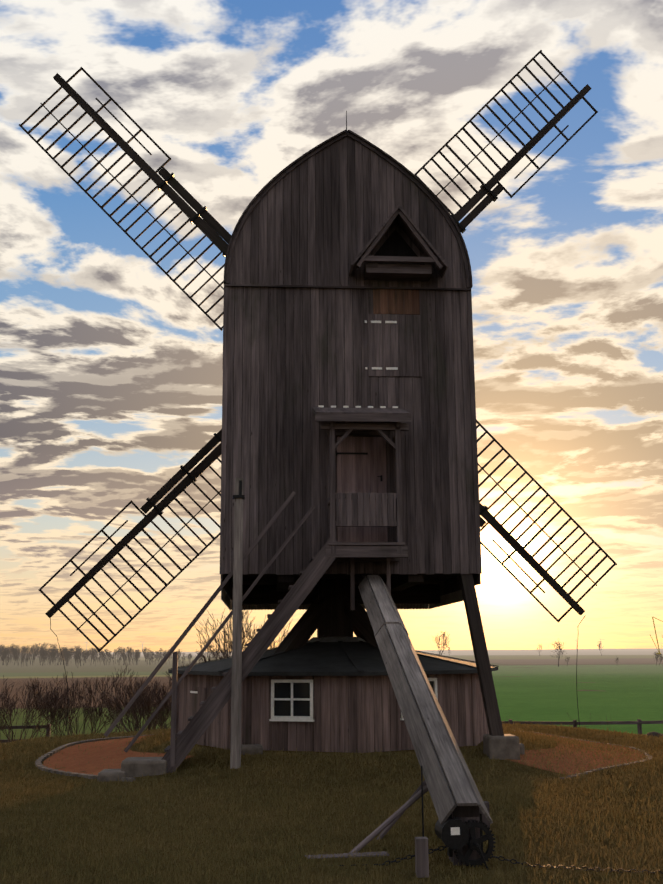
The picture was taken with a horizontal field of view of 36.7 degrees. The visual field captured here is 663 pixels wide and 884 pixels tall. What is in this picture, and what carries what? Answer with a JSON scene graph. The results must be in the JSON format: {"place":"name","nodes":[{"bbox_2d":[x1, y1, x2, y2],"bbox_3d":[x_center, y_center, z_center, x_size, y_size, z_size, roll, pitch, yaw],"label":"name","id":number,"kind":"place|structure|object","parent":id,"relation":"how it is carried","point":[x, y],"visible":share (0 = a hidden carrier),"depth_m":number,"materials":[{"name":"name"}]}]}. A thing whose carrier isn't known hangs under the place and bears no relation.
{"place":"outdoors","nodes":[
{"label":"outdoors","id":0,"kind":"place"},
{"bbox_2d":[0,707,170,739],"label":"field","id":1,"kind":"structure","parent":0,"point":[21,720],"depth_m":46.94,"materials":[{"name":"green plant"}]},
{"bbox_2d":[0,677,171,707],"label":"ploughed field","id":2,"kind":"structure","parent":0,"point":[18,683],"depth_m":118.94,"materials":[{"name":"soil"}]},
{"bbox_2d":[0,672,171,676],"bbox_3d":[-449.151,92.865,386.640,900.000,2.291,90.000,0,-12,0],"label":"green field","id":3,"kind":"structure","parent":0,"point":[71,674],"depth_m":392.15,"materials":[{"name":"green plant"}]},
{"bbox_2d":[0,675,171,678],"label":"field","id":4,"kind":"structure","parent":0,"point":[81,676],"depth_m":315.63,"materials":[{"name":"plant"}]},
{"bbox_2d":[63,655,503,658],"bbox_3d":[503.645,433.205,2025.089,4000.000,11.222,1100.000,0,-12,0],"label":"green field","id":5,"kind":"structure","parent":0,"point":[230,656],"depth_m":1580.11,"materials":[{"name":"green plant"}]},
{"bbox_2d":[0,726,662,883],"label":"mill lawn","id":6,"kind":"structure","parent":0,"point":[507,878],"depth_m":12.00,"materials":[{"name":"green plant"}]},
{"bbox_2d":[0,675,12,718],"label":"bare shrub","id":7,"kind":"object","parent":6,"relation":"on","point":[4,691],"visible":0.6,"depth_m":32.73,"materials":[{"name":"brown plant"}]},
{"bbox_2d":[0,723,50,742],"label":"fence","id":8,"kind":"object","parent":6,"relation":"on","point":[28,726],"visible":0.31,"depth_m":32.80,"materials":[{"name":"brown wood"}]},
{"bbox_2d":[0,678,81,741],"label":"bare shrub","id":9,"kind":"object","parent":6,"relation":"on","point":[38,695],"visible":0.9,"depth_m":31.47,"materials":[{"name":"brown plant"}]},
{"bbox_2d":[25,671,124,736],"bbox_3d":[-8.160,8.870,32.381,2.982,2.816,2.951,0,-12,0],"label":"bare shrub","id":10,"kind":"object","parent":6,"relation":"on","point":[90,709],"visible":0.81,"depth_m":32.31,"materials":[{"name":"brown plant"}]},
{"bbox_2d":[85,661,171,731],"bbox_3d":[-6.333,8.685,32.399,3.641,3.156,2.951,0,-12,0],"label":"bare shrub","id":11,"kind":"object","parent":6,"relation":"on","point":[105,697],"visible":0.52,"depth_m":32.35,"materials":[{"name":"brown plant"}]},
{"bbox_2d":[109,679,171,731],"bbox_3d":[-5.167,8.004,29.866,2.848,2.348,2.040,5,-13,-23],"label":"bare shrub","id":12,"kind":"object","parent":6,"relation":"on","point":[148,703],"visible":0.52,"depth_m":29.60,"materials":[{"name":"brown plant"}]},
{"bbox_2d":[132,659,196,728],"bbox_3d":[-4.742,8.506,32.084,3.576,3.060,3.300,5,-13,-25],"label":"bare shrub","id":13,"kind":"object","parent":6,"relation":"on","point":[166,708],"visible":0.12,"depth_m":31.37,"materials":[{"name":"brown plant"}]},
{"bbox_2d":[194,609,291,662],"bbox_3d":[-2.867,7.211,31.416,3.225,4.412,4.148,0,-12,0],"label":"bare shrub","id":14,"kind":"object","parent":6,"relation":"on","point":[228,640],"visible":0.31,"depth_m":31.09,"materials":[{"name":"brown plant"}]},
{"bbox_2d":[0,721,662,883],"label":"lawn grass","id":15,"kind":"structure","parent":6,"relation":"on","point":[159,736],"depth_m":12.80,"materials":[{"name":"green plant"}]},
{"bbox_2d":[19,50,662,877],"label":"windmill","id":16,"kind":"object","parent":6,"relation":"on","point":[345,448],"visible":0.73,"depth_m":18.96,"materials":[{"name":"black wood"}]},
{"bbox_2d":[35,731,651,781],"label":"ring kerb stones","id":17,"kind":"object","parent":6,"relation":"on","point":[56,771],"visible":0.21,"depth_m":18.12,"materials":[{"name":"grey stone"}]},
{"bbox_2d":[646,731,661,736],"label":"earth molehills","id":18,"kind":"object","parent":6,"relation":"on","point":[653,733],"visible":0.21,"depth_m":23.66,"materials":[{"name":"brown soil"}]},
{"bbox_2d":[0,649,662,708],"bbox_3d":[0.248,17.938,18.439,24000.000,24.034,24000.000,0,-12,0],"label":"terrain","id":19,"kind":"structure","parent":0,"point":[90,666],"depth_m":711.39,"materials":[{"name":"green plant"}]},
{"bbox_2d":[1,649,11,664],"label":"tree","id":20,"kind":"object","parent":19,"relation":"on","point":[3,652],"visible":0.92,"depth_m":639.91,"materials":[{"name":"brown plant"}]},
{"bbox_2d":[7,647,16,664],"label":"tree","id":21,"kind":"object","parent":19,"relation":"on","point":[12,649],"visible":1,"depth_m":652.52,"materials":[{"name":"plant"}]},
{"bbox_2d":[18,647,25,660],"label":"tree","id":22,"kind":"object","parent":19,"relation":"on","point":[22,652],"visible":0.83,"depth_m":648.85,"materials":[{"name":"plant"}]},
{"bbox_2d":[25,645,34,663],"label":"tree","id":23,"kind":"object","parent":19,"relation":"on","point":[28,648],"visible":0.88,"depth_m":678.05,"materials":[{"name":"brown plant"}]},
{"bbox_2d":[29,650,37,664],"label":"tree","id":24,"kind":"object","parent":19,"relation":"on","point":[33,656],"visible":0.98,"depth_m":639.39,"materials":[{"name":"plant"}]},
{"bbox_2d":[38,644,46,659],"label":"tree","id":25,"kind":"object","parent":19,"relation":"on","point":[43,648],"visible":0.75,"depth_m":725.10,"materials":[{"name":"brown plant"}]},
{"bbox_2d":[51,647,64,664],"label":"tree","id":26,"kind":"object","parent":19,"relation":"on","point":[59,654],"visible":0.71,"depth_m":643.03,"materials":[{"name":"brown plant"}]},
{"bbox_2d":[63,647,72,665],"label":"tree","id":27,"kind":"object","parent":19,"relation":"on","point":[70,651],"visible":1,"depth_m":625.00,"materials":[{"name":"brown plant"}]},
{"bbox_2d":[75,651,84,665],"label":"tree","id":28,"kind":"object","parent":19,"relation":"on","point":[78,653],"visible":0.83,"depth_m":611.65,"materials":[{"name":"plant"}]},
{"bbox_2d":[501,719,662,734],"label":"fence","id":29,"kind":"object","parent":19,"relation":"on","point":[638,722],"visible":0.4,"depth_m":33.05,"materials":[{"name":"brown wood"}]},
{"bbox_2d":[650,617,662,654],"bbox_3d":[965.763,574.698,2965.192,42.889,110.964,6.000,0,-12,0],"label":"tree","id":30,"kind":"object","parent":19,"relation":"on","point":[656,635],"visible":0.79,"depth_m":2963.61,"materials":[{"name":"brown plant"}]},
{"bbox_2d":[0,0,662,652],"label":"sky","id":31,"kind":"structure","parent":0,"point":[111,377],"materials":[{"name":"multicoloured"}]},
{"bbox_2d":[43,733,644,774],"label":"gravel path","id":32,"kind":"structure","parent":0,"point":[108,749],"depth_m":18.46,"materials":[{"name":"brown gravel"}]},
{"bbox_2d":[112,655,662,660],"bbox_3d":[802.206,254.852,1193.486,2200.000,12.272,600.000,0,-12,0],"label":"pale field","id":33,"kind":"structure","parent":0,"point":[561,657],"depth_m":1124.86,"materials":[{"name":"beige plant"}]},
{"bbox_2d":[464,658,662,663],"bbox_3d":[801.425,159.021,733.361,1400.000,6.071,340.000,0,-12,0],"label":"field soil","id":34,"kind":"structure","parent":0,"point":[587,661],"depth_m":711.12,"materials":[{"name":"brown soil"}]},
{"bbox_2d":[492,665,662,734],"bbox_3d":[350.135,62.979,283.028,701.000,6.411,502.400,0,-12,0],"label":"crop field","id":35,"kind":"structure","parent":0,"point":[552,694],"depth_m":76.53,"materials":[{"name":"green plant"}]},
{"bbox_2d":[432,631,449,655],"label":"tree","id":36,"kind":"object","parent":35,"relation":"on","point":[443,640],"visible":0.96,"depth_m":480.84,"materials":[{"name":"brown plant"}]},
{"bbox_2d":[548,638,566,666],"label":"tree","id":37,"kind":"object","parent":35,"relation":"on","point":[559,646],"visible":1,"depth_m":484.51,"materials":[{"name":"brown plant"}]}
]}

